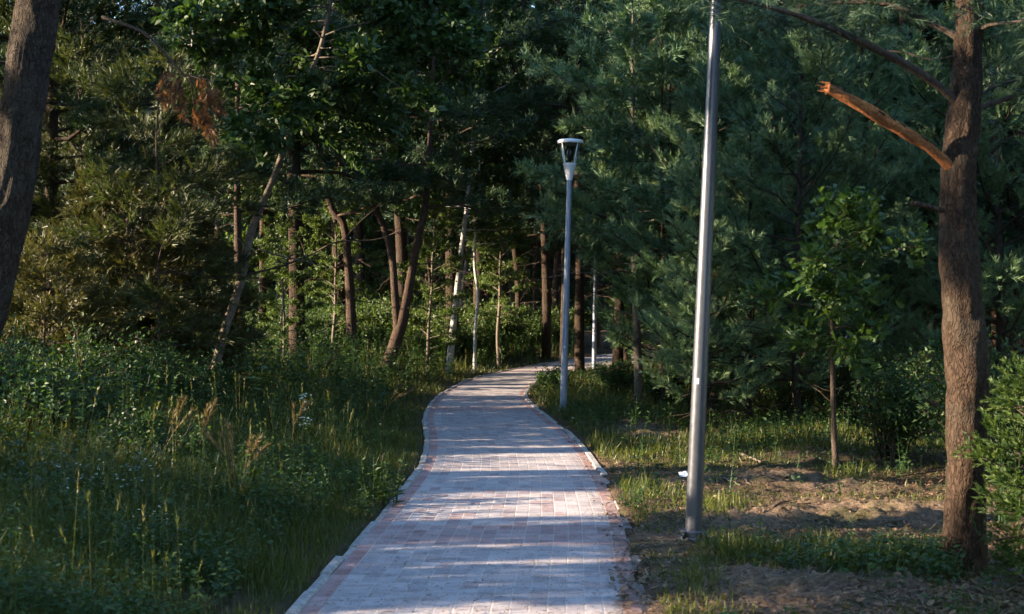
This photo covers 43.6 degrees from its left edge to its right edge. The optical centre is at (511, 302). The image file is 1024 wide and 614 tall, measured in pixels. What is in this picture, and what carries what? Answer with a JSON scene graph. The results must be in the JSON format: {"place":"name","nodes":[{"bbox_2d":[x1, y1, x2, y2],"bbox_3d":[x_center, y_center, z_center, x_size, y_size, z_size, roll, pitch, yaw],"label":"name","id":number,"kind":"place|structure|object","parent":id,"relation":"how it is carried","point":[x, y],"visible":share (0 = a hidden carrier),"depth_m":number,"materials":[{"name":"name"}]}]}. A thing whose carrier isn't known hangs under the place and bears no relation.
{"place":"outdoors","nodes":[
{"label":"outdoors","id":0,"kind":"place"},
{"bbox_2d":[244,204,400,293],"bbox_3d":[-2.864,-0.747,17.992,2.633,1.258,0.206,0,0,0],"label":"bare branch","id":1,"kind":"object","parent":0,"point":[276,267],"visible":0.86,"depth_m":17.96,"materials":[{"name":"brown plant"}]},
{"bbox_2d":[70,329,1023,613],"bbox_3d":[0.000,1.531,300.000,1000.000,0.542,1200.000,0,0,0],"label":"ground","id":2,"kind":"structure","parent":0,"point":[838,509],"depth_m":10.01,"materials":[{"name":"soil"}]},
{"bbox_2d":[0,0,61,336],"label":"pine tree","id":3,"kind":"object","parent":2,"relation":"on","point":[30,48],"visible":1,"depth_m":8.88,"materials":[{"name":"brown plant"}]},
{"bbox_2d":[101,15,228,149],"bbox_3d":[-3.385,-2.116,12.166,1.522,1.426,0.432,0,0,19],"label":"dead branch","id":4,"kind":"object","parent":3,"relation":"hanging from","point":[210,98],"visible":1,"depth_m":12.01,"materials":[{"name":"brown plant"}]},
{"bbox_2d":[0,311,70,409],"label":"leafy bush","id":5,"kind":"object","parent":2,"relation":"on","point":[12,356],"visible":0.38,"depth_m":11.78,"materials":[{"name":"green plant"}]},
{"bbox_2d":[0,344,134,451],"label":"leafy bush","id":6,"kind":"object","parent":2,"relation":"on","point":[29,397],"visible":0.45,"depth_m":11.27,"materials":[{"name":"green plant"}]},
{"bbox_2d":[0,2,138,233],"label":"pine tree","id":7,"kind":"object","parent":2,"relation":"on","point":[98,48],"visible":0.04,"depth_m":22.00,"materials":[{"name":"green plant"}]},
{"bbox_2d":[0,227,142,381],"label":"juniper bush","id":8,"kind":"object","parent":2,"relation":"on","point":[56,300],"visible":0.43,"depth_m":15.03,"materials":[{"name":"green plant"}]},
{"bbox_2d":[10,311,152,410],"bbox_3d":[-4.564,0.816,13.368,1.442,1.462,1.569,0,0,-23],"label":"leafy bush","id":9,"kind":"object","parent":2,"relation":"on","point":[86,351],"visible":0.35,"depth_m":13.30,"materials":[{"name":"green plant"}]},
{"bbox_2d":[0,436,162,515],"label":"leafy weed","id":10,"kind":"object","parent":2,"relation":"on","point":[67,469],"visible":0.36,"depth_m":8.94,"materials":[{"name":"green plant"}]},
{"bbox_2d":[0,0,198,335],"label":"pine tree","id":11,"kind":"object","parent":2,"relation":"on","point":[129,149],"visible":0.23,"depth_m":18.95,"materials":[{"name":"green plant"}]},
{"bbox_2d":[0,0,255,354],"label":"pine tree","id":12,"kind":"object","parent":2,"relation":"on","point":[86,44],"visible":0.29,"depth_m":19.02,"materials":[{"name":"green plant"}]},
{"bbox_2d":[8,160,247,380],"bbox_3d":[-5.033,-0.052,17.035,2.976,3.742,3.460,0,0,0],"label":"juniper bush","id":13,"kind":"object","parent":2,"relation":"on","point":[147,260],"visible":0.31,"depth_m":16.56,"materials":[{"name":"green plant"}]},
{"bbox_2d":[86,396,212,480],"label":"leafy bush","id":14,"kind":"object","parent":2,"relation":"on","point":[143,421],"visible":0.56,"depth_m":10.81,"materials":[{"name":"green plant"}]},
{"bbox_2d":[85,316,222,423],"bbox_3d":[-4.161,0.878,14.672,1.428,1.457,1.579,0,0,36],"label":"leafy bush","id":15,"kind":"object","parent":2,"relation":"on","point":[167,356],"visible":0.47,"depth_m":14.54,"materials":[{"name":"green plant"}]},
{"bbox_2d":[42,43,270,361],"bbox_3d":[-4.559,-0.770,16.287,2.912,5.232,2.772,0,0,0],"label":"pine tree","id":16,"kind":"object","parent":2,"relation":"on","point":[183,225],"visible":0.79,"depth_m":16.01,"materials":[{"name":"green plant"}]},
{"bbox_2d":[144,395,196,487],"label":"plume grass","id":17,"kind":"object","parent":2,"relation":"on","point":[178,412],"depth_m":10.48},
{"bbox_2d":[110,220,270,399],"bbox_3d":[-4.676,0.327,18.205,2.289,3.005,2.516,0,0,0],"label":"juniper bush","id":18,"kind":"object","parent":2,"relation":"on","point":[252,296],"visible":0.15,"depth_m":18.05,"materials":[{"name":"green plant"}]},
{"bbox_2d":[123,26,288,273],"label":"leafy tree","id":19,"kind":"object","parent":2,"relation":"on","point":[260,256],"visible":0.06,"depth_m":29.87,"materials":[{"name":"green plant"}]},
{"bbox_2d":[161,344,259,423],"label":"leafy bush","id":20,"kind":"object","parent":2,"relation":"on","point":[219,387],"visible":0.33,"depth_m":15.75,"materials":[{"name":"green plant"}]},
{"bbox_2d":[127,1,326,289],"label":"pine tree","id":21,"kind":"object","parent":2,"relation":"on","point":[223,220],"depth_m":43.12,"materials":[{"name":"green plant"}]},
{"bbox_2d":[199,422,262,512],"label":"plume grass","id":22,"kind":"object","parent":2,"relation":"on","point":[222,435],"depth_m":9.80,"materials":[{"name":"plant"}]},
{"bbox_2d":[223,433,271,502],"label":"plume grass","id":23,"kind":"object","parent":2,"relation":"on","point":[254,448],"depth_m":10.18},
{"bbox_2d":[129,0,381,348],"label":"pine tree","id":24,"kind":"object","parent":2,"relation":"on","point":[339,190],"visible":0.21,"depth_m":24.94,"materials":[{"name":"green plant"}]},
{"bbox_2d":[163,17,351,328],"bbox_3d":[-6.204,-5.103,30.968,4.761,13.585,5.078,0,0,0],"label":"pine tree","id":25,"kind":"object","parent":2,"relation":"on","point":[261,278],"visible":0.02,"depth_m":30.93,"materials":[{"name":"plant"}]},
{"bbox_2d":[200,37,331,301],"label":"pine tree","id":26,"kind":"object","parent":2,"relation":"on","point":[271,283],"visible":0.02,"depth_m":49.85,"materials":[{"name":"green plant"}]},
{"bbox_2d":[245,208,327,360],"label":"leafy tree","id":27,"kind":"object","parent":2,"relation":"on","point":[280,289],"visible":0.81,"depth_m":25.00,"materials":[{"name":"green plant"}]},
{"bbox_2d":[245,296,335,364],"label":"leafy bush","id":28,"kind":"object","parent":2,"relation":"on","point":[308,336],"visible":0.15,"depth_m":26.91,"materials":[{"name":"green plant"}]},
{"bbox_2d":[139,0,450,369],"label":"pine tree","id":29,"kind":"object","parent":2,"relation":"on","point":[292,165],"visible":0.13,"depth_m":25.84,"materials":[{"name":"green plant"}]},
{"bbox_2d":[241,161,348,300],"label":"leafy tree","id":30,"kind":"object","parent":2,"relation":"on","point":[307,226],"visible":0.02,"depth_m":45.85,"materials":[{"name":"green plant"}]},
{"bbox_2d":[159,1,441,370],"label":"pine tree","id":31,"kind":"object","parent":2,"relation":"on","point":[395,195],"visible":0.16,"depth_m":27.41,"materials":[{"name":"green plant"}]},
{"bbox_2d":[150,0,494,379],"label":"leafy tree","id":32,"kind":"object","parent":2,"relation":"on","point":[301,104],"visible":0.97,"depth_m":16.35,"materials":[{"name":"green plant"}]},
{"bbox_2d":[272,297,377,364],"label":"leafy bush","id":33,"kind":"object","parent":2,"relation":"on","point":[328,329],"visible":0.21,"depth_m":29.27,"materials":[{"name":"green plant"}]},
{"bbox_2d":[201,0,472,352],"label":"pine tree","id":34,"kind":"object","parent":2,"relation":"on","point":[421,65],"visible":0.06,"depth_m":29.84,"materials":[{"name":"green plant"}]},
{"bbox_2d":[302,185,377,366],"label":"leafy tree","id":35,"kind":"object","parent":2,"relation":"on","point":[330,291],"visible":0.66,"depth_m":27.99,"materials":[{"name":"green plant"}]},
{"bbox_2d":[274,1,416,299],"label":"pine tree","id":36,"kind":"object","parent":2,"relation":"on","point":[357,234],"visible":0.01,"depth_m":44.82,"materials":[{"name":"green plant"}]},
{"bbox_2d":[329,288,413,354],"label":"leafy bush","id":37,"kind":"object","parent":2,"relation":"on","point":[380,313],"visible":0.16,"depth_m":35.63,"materials":[{"name":"green plant"}]},
{"bbox_2d":[355,452,411,506],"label":"leafy weed","id":38,"kind":"object","parent":2,"relation":"on","point":[383,491],"visible":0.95,"depth_m":10.84,"materials":[{"name":"green plant"}]},
{"bbox_2d":[328,146,439,295],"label":"pine tree","id":39,"kind":"object","parent":2,"relation":"on","point":[370,245],"visible":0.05,"depth_m":48.57,"materials":[{"name":"green plant"}]},
{"bbox_2d":[352,140,445,300],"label":"leafy tree","id":40,"kind":"object","parent":2,"relation":"on","point":[371,233],"visible":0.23,"depth_m":45.52,"materials":[{"name":"green plant"}]},
{"bbox_2d":[309,0,515,355],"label":"pine tree","id":41,"kind":"object","parent":2,"relation":"on","point":[401,248],"visible":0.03,"depth_m":36.81,"materials":[{"name":"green plant"}]},
{"bbox_2d":[382,304,462,359],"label":"leafy bush","id":42,"kind":"object","parent":2,"relation":"on","point":[442,327],"visible":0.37,"depth_m":34.05,"materials":[{"name":"green plant"}]},
{"bbox_2d":[386,199,472,374],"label":"leafy tree","id":43,"kind":"object","parent":2,"relation":"on","point":[431,293],"visible":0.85,"depth_m":28.90,"materials":[{"name":"green plant"}]},
{"bbox_2d":[262,0,598,379],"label":"pine tree","id":44,"kind":"object","parent":2,"relation":"on","point":[465,110],"visible":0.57,"depth_m":26.37,"materials":[{"name":"green plant"}]},
{"bbox_2d":[285,354,607,613],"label":"kerb","id":45,"kind":"structure","parent":2,"relation":"on","point":[305,597],"depth_m":9.72,"materials":[{"name":"concrete"}]},
{"bbox_2d":[342,0,573,364],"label":"pine tree","id":46,"kind":"object","parent":2,"relation":"on","point":[445,130],"visible":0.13,"depth_m":34.29,"materials":[{"name":"green plant"}]},
{"bbox_2d":[438,312,495,360],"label":"leafy bush","id":47,"kind":"object","parent":2,"relation":"on","point":[469,330],"visible":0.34,"depth_m":36.17,"materials":[{"name":"green plant"}]},
{"bbox_2d":[403,0,538,372],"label":"birch tree","id":48,"kind":"object","parent":2,"relation":"on","point":[489,83],"visible":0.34,"depth_m":30.76,"materials":[{"name":"green plant"}]},
{"bbox_2d":[385,0,559,375],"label":"birch tree","id":49,"kind":"object","parent":2,"relation":"on","point":[469,159],"visible":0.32,"depth_m":29.80,"materials":[{"name":"green plant"}]},
{"bbox_2d":[417,217,528,315],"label":"leafy tree","id":50,"kind":"object","parent":2,"relation":"on","point":[465,268],"visible":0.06,"depth_m":43.89,"materials":[{"name":"green plant"}]},
{"bbox_2d":[386,0,586,314],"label":"pine tree","id":51,"kind":"object","parent":2,"relation":"on","point":[481,291],"visible":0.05,"depth_m":39.86,"materials":[{"name":"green plant"}]},
{"bbox_2d":[427,3,563,307],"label":"pine tree","id":52,"kind":"object","parent":2,"relation":"on","point":[532,225],"visible":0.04,"depth_m":40.37,"materials":[{"name":"green plant"}]},
{"bbox_2d":[4,0,990,333],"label":"forest","id":53,"kind":"object","parent":2,"relation":"on","point":[588,318],"depth_m":66.42,"materials":[{"name":"plant"}]},
{"bbox_2d":[458,294,536,355],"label":"leafy bush","id":54,"kind":"object","parent":2,"relation":"on","point":[491,321],"visible":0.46,"depth_m":37.54,"materials":[{"name":"green plant"}]},
{"bbox_2d":[460,178,540,366],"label":"leafy tree","id":55,"kind":"object","parent":2,"relation":"on","point":[490,281],"visible":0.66,"depth_m":33.01,"materials":[{"name":"green plant"}]},
{"bbox_2d":[469,228,541,306],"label":"leafy tree","id":56,"kind":"object","parent":2,"relation":"on","point":[530,260],"visible":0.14,"depth_m":49.58,"materials":[{"name":"green plant"}]},
{"bbox_2d":[0,327,1023,613],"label":"grass","id":57,"kind":"structure","parent":2,"relation":"on","point":[278,569],"depth_m":10.10,"materials":[{"name":"plant"}]},
{"bbox_2d":[0,312,1023,613],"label":"undergrowth","id":58,"kind":"object","parent":2,"relation":"on","point":[32,584],"visible":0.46,"depth_m":10.22,"materials":[{"name":"green plant"}]},
{"bbox_2d":[435,0,596,316],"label":"pine tree","id":59,"kind":"object","parent":2,"relation":"on","point":[518,298],"visible":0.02,"depth_m":40.91,"materials":[{"name":"green plant"}]},
{"bbox_2d":[507,314,556,354],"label":"leafy bush","id":60,"kind":"object","parent":2,"relation":"on","point":[538,331],"visible":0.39,"depth_m":40.21,"materials":[{"name":"green plant"}]},
{"bbox_2d":[461,0,614,359],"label":"pine tree","id":61,"kind":"object","parent":2,"relation":"on","point":[546,290],"visible":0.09,"depth_m":37.88,"materials":[{"name":"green plant"}]},
{"bbox_2d":[493,2,608,313],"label":"pine tree","id":62,"kind":"object","parent":2,"relation":"on","point":[558,278],"visible":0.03,"depth_m":51.91,"materials":[{"name":"green plant"}]},
{"bbox_2d":[533,362,574,392],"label":"leafy bush","id":63,"kind":"object","parent":2,"relation":"on","point":[542,377],"visible":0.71,"depth_m":23.71,"materials":[{"name":"green plant"}]},
{"bbox_2d":[521,299,588,350],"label":"leafy bush","id":64,"kind":"object","parent":2,"relation":"on","point":[555,320],"visible":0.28,"depth_m":42.61,"materials":[{"name":"green plant"}]},
{"bbox_2d":[491,0,629,362],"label":"pine tree","id":65,"kind":"object","parent":2,"relation":"on","point":[540,82],"visible":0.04,"depth_m":35.92,"materials":[{"name":"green plant"}]},
{"bbox_2d":[472,0,650,374],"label":"pine tree","id":66,"kind":"object","parent":2,"relation":"on","point":[546,34],"visible":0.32,"depth_m":29.92,"materials":[{"name":"green plant"}]},
{"bbox_2d":[526,5,603,314],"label":"pine tree","id":67,"kind":"object","parent":2,"relation":"on","point":[554,284],"visible":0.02,"depth_m":43.93,"materials":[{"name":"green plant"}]},
{"bbox_2d":[556,138,583,410],"bbox_3d":[0.853,-0.375,19.942,0.414,4.355,0.414,2,-1,-20],"label":"street lamp","id":68,"kind":"object","parent":2,"relation":"on","point":[570,148],"visible":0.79,"depth_m":19.89,"materials":[{"name":"metal"}]},
{"bbox_2d":[524,23,631,347],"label":"pine tree","id":69,"kind":"object","parent":2,"relation":"on","point":[571,304],"visible":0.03,"depth_m":46.90,"materials":[{"name":"green plant"}]},
{"bbox_2d":[521,0,645,362],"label":"pine tree","id":70,"kind":"object","parent":2,"relation":"on","point":[554,2],"visible":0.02,"depth_m":33.85,"materials":[{"name":"green plant"}]},
{"bbox_2d":[524,363,649,612],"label":"kerb","id":71,"kind":"structure","parent":2,"relation":"on","point":[595,463],"depth_m":13.77,"materials":[{"name":"concrete"}]},
{"bbox_2d":[590,356,645,395],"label":"leafy bush","id":72,"kind":"object","parent":2,"relation":"on","point":[625,378],"visible":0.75,"depth_m":22.34,"materials":[{"name":"green plant"}]},
{"bbox_2d":[543,0,701,372],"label":"pine tree","id":73,"kind":"object","parent":2,"relation":"on","point":[579,49],"visible":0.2,"depth_m":23.77,"materials":[{"name":"green plant"}]},
{"bbox_2d":[511,0,738,404],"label":"pine tree","id":74,"kind":"object","parent":2,"relation":"on","point":[624,36],"visible":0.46,"depth_m":20.71,"materials":[{"name":"green plant"}]},
{"bbox_2d":[550,40,733,375],"bbox_3d":[2.651,-1.613,24.077,3.787,7.087,3.137,0,0,18],"label":"pine tree","id":75,"kind":"object","parent":2,"relation":"on","point":[588,194],"visible":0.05,"depth_m":23.82,"materials":[{"name":"green plant"}]},
{"bbox_2d":[541,0,750,253],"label":"pine tree","id":76,"kind":"object","parent":2,"relation":"on","point":[559,244],"depth_m":30.83,"materials":[{"name":"green plant"}]},
{"bbox_2d":[615,478,680,511],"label":"leafy weed","id":77,"kind":"object","parent":2,"relation":"on","point":[637,499],"visible":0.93,"depth_m":10.49,"materials":[{"name":"green plant"}]},
{"bbox_2d":[535,0,776,403],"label":"pine tree","id":78,"kind":"object","parent":2,"relation":"on","point":[615,336],"visible":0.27,"depth_m":21.20,"materials":[{"name":"green plant"}]},
{"bbox_2d":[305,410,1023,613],"bbox_3d":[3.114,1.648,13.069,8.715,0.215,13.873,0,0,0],"label":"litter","id":79,"kind":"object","parent":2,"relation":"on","point":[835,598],"visible":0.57,"depth_m":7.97,"materials":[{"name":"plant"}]},
{"bbox_2d":[642,368,689,403],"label":"leafy bush","id":80,"kind":"object","parent":2,"relation":"on","point":[647,384],"visible":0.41,"depth_m":21.32,"materials":[{"name":"green plant"}]},
{"bbox_2d":[584,0,753,402],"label":"pine tree","id":81,"kind":"object","parent":2,"relation":"on","point":[660,64],"visible":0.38,"depth_m":20.06,"materials":[{"name":"green plant"}]},
{"bbox_2d":[677,0,721,541],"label":"street lamp","id":82,"kind":"object","parent":2,"relation":"on","point":[694,504],"visible":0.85,"depth_m":8.91,"materials":[{"name":"metal"}]},
{"bbox_2d":[598,0,804,384],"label":"pine tree","id":83,"kind":"object","parent":2,"relation":"on","point":[610,48],"visible":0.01,"depth_m":25.36,"materials":[{"name":"green plant"}]},
{"bbox_2d":[627,132,792,427],"bbox_3d":[2.549,-0.219,16.728,1.980,4.239,1.813,0,0,-38],"label":"pine tree","id":84,"kind":"object","parent":2,"relation":"on","point":[740,392],"visible":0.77,"depth_m":16.69,"materials":[{"name":"green plant"}]},
{"bbox_2d":[601,0,821,416],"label":"pine tree","id":85,"kind":"object","parent":2,"relation":"on","point":[655,203],"visible":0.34,"depth_m":18.96,"materials":[{"name":"green plant"}]},
{"bbox_2d":[650,98,818,426],"bbox_3d":[3.202,-0.476,17.690,2.236,4.786,2.047,0,0,-31],"label":"pine tree","id":86,"kind":"object","parent":2,"relation":"on","point":[752,201],"visible":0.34,"depth_m":17.50,"materials":[{"name":"green plant"}]},
{"bbox_2d":[641,5,828,341],"bbox_3d":[4.640,-3.118,26.290,4.613,10.422,5.569,0,0,23],"label":"pine tree","id":87,"kind":"object","parent":2,"relation":"on","point":[790,129],"visible":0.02,"depth_m":24.80,"materials":[{"name":"green plant"}]},
{"bbox_2d":[637,0,884,405],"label":"pine tree","id":88,"kind":"object","parent":2,"relation":"on","point":[751,32],"visible":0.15,"depth_m":19.77,"materials":[{"name":"green plant"}]},
{"bbox_2d":[752,345,841,420],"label":"leafy bush","id":89,"kind":"object","parent":2,"relation":"on","point":[782,396],"visible":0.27,"depth_m":18.36,"materials":[{"name":"green plant"}]},
{"bbox_2d":[671,0,942,426],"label":"pine tree","id":90,"kind":"object","parent":2,"relation":"on","point":[832,133],"visible":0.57,"depth_m":16.77,"materials":[{"name":"green plant"}]},
{"bbox_2d":[687,0,952,391],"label":"pine tree","id":91,"kind":"object","parent":2,"relation":"on","point":[877,89],"visible":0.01,"depth_m":23.84,"materials":[{"name":"green plant"}]},
{"bbox_2d":[621,0,1023,578],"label":"pine tree","id":92,"kind":"object","parent":2,"relation":"on","point":[965,343],"visible":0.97,"depth_m":8.11,"materials":[{"name":"brown plant"}]},
{"bbox_2d":[733,175,934,469],"bbox_3d":[3.171,0.315,12.877,1.568,3.216,2.000,0,0,-25],"label":"oak sapling","id":93,"kind":"object","parent":2,"relation":"on","point":[834,292],"visible":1,"depth_m":12.71,"materials":[{"name":"green plant"}]},
{"bbox_2d":[784,528,901,575],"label":"leafy weed","id":94,"kind":"object","parent":2,"relation":"on","point":[830,542],"visible":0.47,"depth_m":8.17,"materials":[{"name":"green plant"}]},
{"bbox_2d":[802,327,912,425],"bbox_3d":[4.779,0.998,17.513,1.350,1.466,1.476,0,0,-29],"label":"leafy bush","id":95,"kind":"object","parent":2,"relation":"on","point":[844,375],"visible":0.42,"depth_m":17.41,"materials":[{"name":"green plant"}]},
{"bbox_2d":[748,2,1005,369],"bbox_3d":[7.127,-3.883,25.645,5.346,11.675,5.957,0,0,-33],"label":"pine tree","id":96,"kind":"object","parent":2,"relation":"on","point":[895,17],"visible":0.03,"depth_m":25.03,"materials":[{"name":"green plant"}]},
{"bbox_2d":[780,0,979,397],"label":"pine tree","id":97,"kind":"object","parent":2,"relation":"on","point":[892,267],"visible":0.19,"depth_m":21.18,"materials":[{"name":"green plant"}]},
{"bbox_2d":[761,0,1011,365],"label":"pine tree","id":98,"kind":"object","parent":2,"relation":"on","point":[904,20],"visible":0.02,"depth_m":23.89,"materials":[{"name":"green plant"}]},
{"bbox_2d":[844,362,940,461],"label":"leafy bush","id":99,"kind":"object","parent":2,"relation":"on","point":[894,410],"visible":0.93,"depth_m":13.28,"materials":[{"name":"green plant"}]},
{"bbox_2d":[835,0,1023,411],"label":"pine tree","id":100,"kind":"object","parent":2,"relation":"on","point":[998,273],"visible":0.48,"depth_m":17.24,"materials":[{"name":"green plant"}]},
{"bbox_2d":[871,330,996,441],"bbox_3d":[5.070,1.024,15.584,1.539,1.404,1.617,0,0,0],"label":"leafy bush","id":101,"kind":"object","parent":2,"relation":"on","point":[925,371],"visible":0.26,"depth_m":15.40,"materials":[{"name":"green plant"}]},
{"bbox_2d":[848,1,1023,308],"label":"pine tree","id":102,"kind":"object","parent":2,"relation":"on","point":[1008,133],"visible":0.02,"depth_m":24.60,"materials":[{"name":"green plant"}]},
{"bbox_2d":[873,1,1023,369],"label":"pine tree","id":103,"kind":"object","parent":2,"relation":"on","point":[1013,232],"visible":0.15,"depth_m":21.13,"materials":[{"name":"green plant"}]},
{"bbox_2d":[902,326,1023,476],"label":"leafy bush","id":104,"kind":"object","parent":2,"relation":"on","point":[932,399],"visible":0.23,"depth_m":12.49,"materials":[{"name":"green plant"}]},
{"bbox_2d":[951,351,1023,585],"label":"thuja bush","id":105,"kind":"object","parent":2,"relation":"on","point":[1007,502],"visible":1,"depth_m":7.65,"materials":[{"name":"green plant"}]},
{"bbox_2d":[986,379,1023,528],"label":"leafy bush","id":106,"kind":"object","parent":2,"relation":"on","point":[1002,489],"visible":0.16,"depth_m":9.62,"materials":[{"name":"green plant"}]},
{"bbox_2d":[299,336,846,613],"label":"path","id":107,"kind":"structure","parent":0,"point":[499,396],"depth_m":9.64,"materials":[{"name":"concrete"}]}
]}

